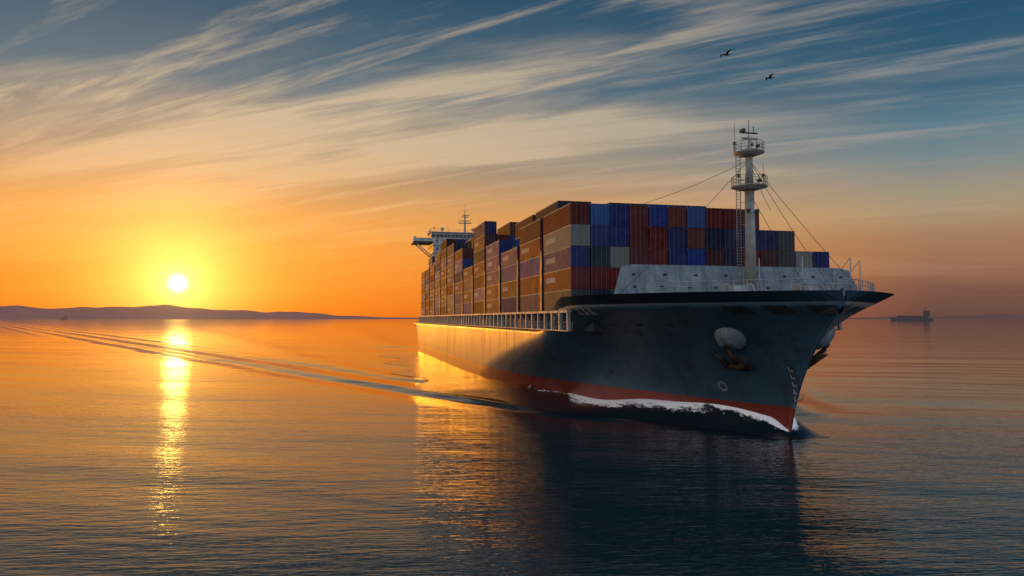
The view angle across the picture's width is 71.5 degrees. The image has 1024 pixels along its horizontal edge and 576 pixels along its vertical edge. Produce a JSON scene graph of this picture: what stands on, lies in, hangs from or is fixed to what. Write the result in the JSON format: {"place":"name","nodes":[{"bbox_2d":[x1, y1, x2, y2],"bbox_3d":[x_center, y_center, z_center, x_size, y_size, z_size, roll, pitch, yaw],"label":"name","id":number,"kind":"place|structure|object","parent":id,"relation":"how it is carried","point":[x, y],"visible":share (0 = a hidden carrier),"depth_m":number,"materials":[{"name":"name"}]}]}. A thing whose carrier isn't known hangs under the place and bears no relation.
{"place":"outdoors","nodes":[
{"label":"outdoors","id":0,"kind":"place"},
{"bbox_2d":[0,305,418,318],"bbox_3d":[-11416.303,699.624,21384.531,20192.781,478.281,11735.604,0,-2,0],"label":"hills","id":1,"kind":"structure","parent":0,"point":[140,312],"depth_m":22830.38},
{"bbox_2d":[0,319,1023,575],"bbox_3d":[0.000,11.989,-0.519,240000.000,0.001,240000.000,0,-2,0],"label":"sea water","id":2,"kind":"structure","parent":0,"point":[232,447],"depth_m":57.81,"materials":[{"name":"teal liquid"}]},
{"bbox_2d":[378,354,827,438],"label":"bow wave","id":3,"kind":"object","parent":2,"relation":"on","point":[443,377],"visible":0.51,"depth_m":91.01,"materials":[{"name":"white liquid"}]},
{"bbox_2d":[413,301,874,431],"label":"ship hull","id":4,"kind":"object","parent":2,"relation":"on","point":[654,356],"visible":0.82,"depth_m":81.40,"materials":[{"name":"black metal"}]},
{"bbox_2d":[410,215,473,258],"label":"ship superstructure","id":5,"kind":"object","parent":4,"relation":"attached to","point":[434,240],"visible":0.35,"depth_m":269.40,"materials":[{"name":"white metal"}]},
{"bbox_2d":[421,200,828,315],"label":"deck containers","id":6,"kind":"object","parent":4,"relation":"on","point":[590,248],"visible":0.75,"depth_m":91.35,"materials":[{"name":"metal"}]},
{"bbox_2d":[418,245,841,330],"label":"lashing bridges","id":7,"kind":"structure","parent":4,"relation":"on","point":[526,320],"depth_m":120.81,"materials":[{"name":"paint"}]},
{"bbox_2d":[556,305,865,408],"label":"hull markings","id":8,"kind":"object","parent":4,"relation":"on","point":[818,309],"visible":0.98,"depth_m":68.08,"materials":[{"name":"paint"}]},
{"bbox_2d":[542,278,894,327],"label":"bulwark rails","id":9,"kind":"object","parent":4,"relation":"on","point":[854,295],"visible":0.91,"depth_m":68.86,"materials":[{"name":"metal"}]},
{"bbox_2d":[714,327,752,370],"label":"anchor","id":10,"kind":"object","parent":4,"relation":"on","point":[731,341],"visible":1,"depth_m":73.04,"materials":[{"name":"metal"}]},
{"bbox_2d":[614,264,857,295],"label":"breakwater","id":11,"kind":"object","parent":4,"relation":"on","point":[653,275],"visible":0.63,"depth_m":80.80,"materials":[{"name":"metal"}]},
{"bbox_2d":[624,120,858,290],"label":"foremast","id":12,"kind":"object","parent":4,"relation":"on","point":[749,187],"visible":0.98,"depth_m":79.62,"materials":[{"name":"metal"}]},
{"bbox_2d":[720,257,867,302],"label":"fore deck gear","id":13,"kind":"object","parent":4,"relation":"on","point":[794,287],"visible":0.34,"depth_m":73.84,"materials":[{"name":"metal"}]},
{"bbox_2d":[808,327,834,368],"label":"anchor","id":14,"kind":"object","parent":4,"relation":"on","point":[824,344],"visible":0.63,"depth_m":74.90,"materials":[{"name":"metal"}]},
{"bbox_2d":[890,308,932,320],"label":"distant ship","id":15,"kind":"object","parent":2,"relation":"on","point":[925,316],"visible":0.88,"depth_m":3992.11},
{"bbox_2d":[0,0,1023,317],"label":"sky","id":16,"kind":"structure","parent":0,"point":[251,155],"materials":[{"name":"orange"}]},
{"bbox_2d":[847,313,1023,318],"bbox_3d":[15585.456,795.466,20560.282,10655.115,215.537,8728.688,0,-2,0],"label":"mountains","id":17,"kind":"structure","parent":0,"point":[1003,316],"depth_m":21405.81,"materials":[{"name":"grey"}]}
]}

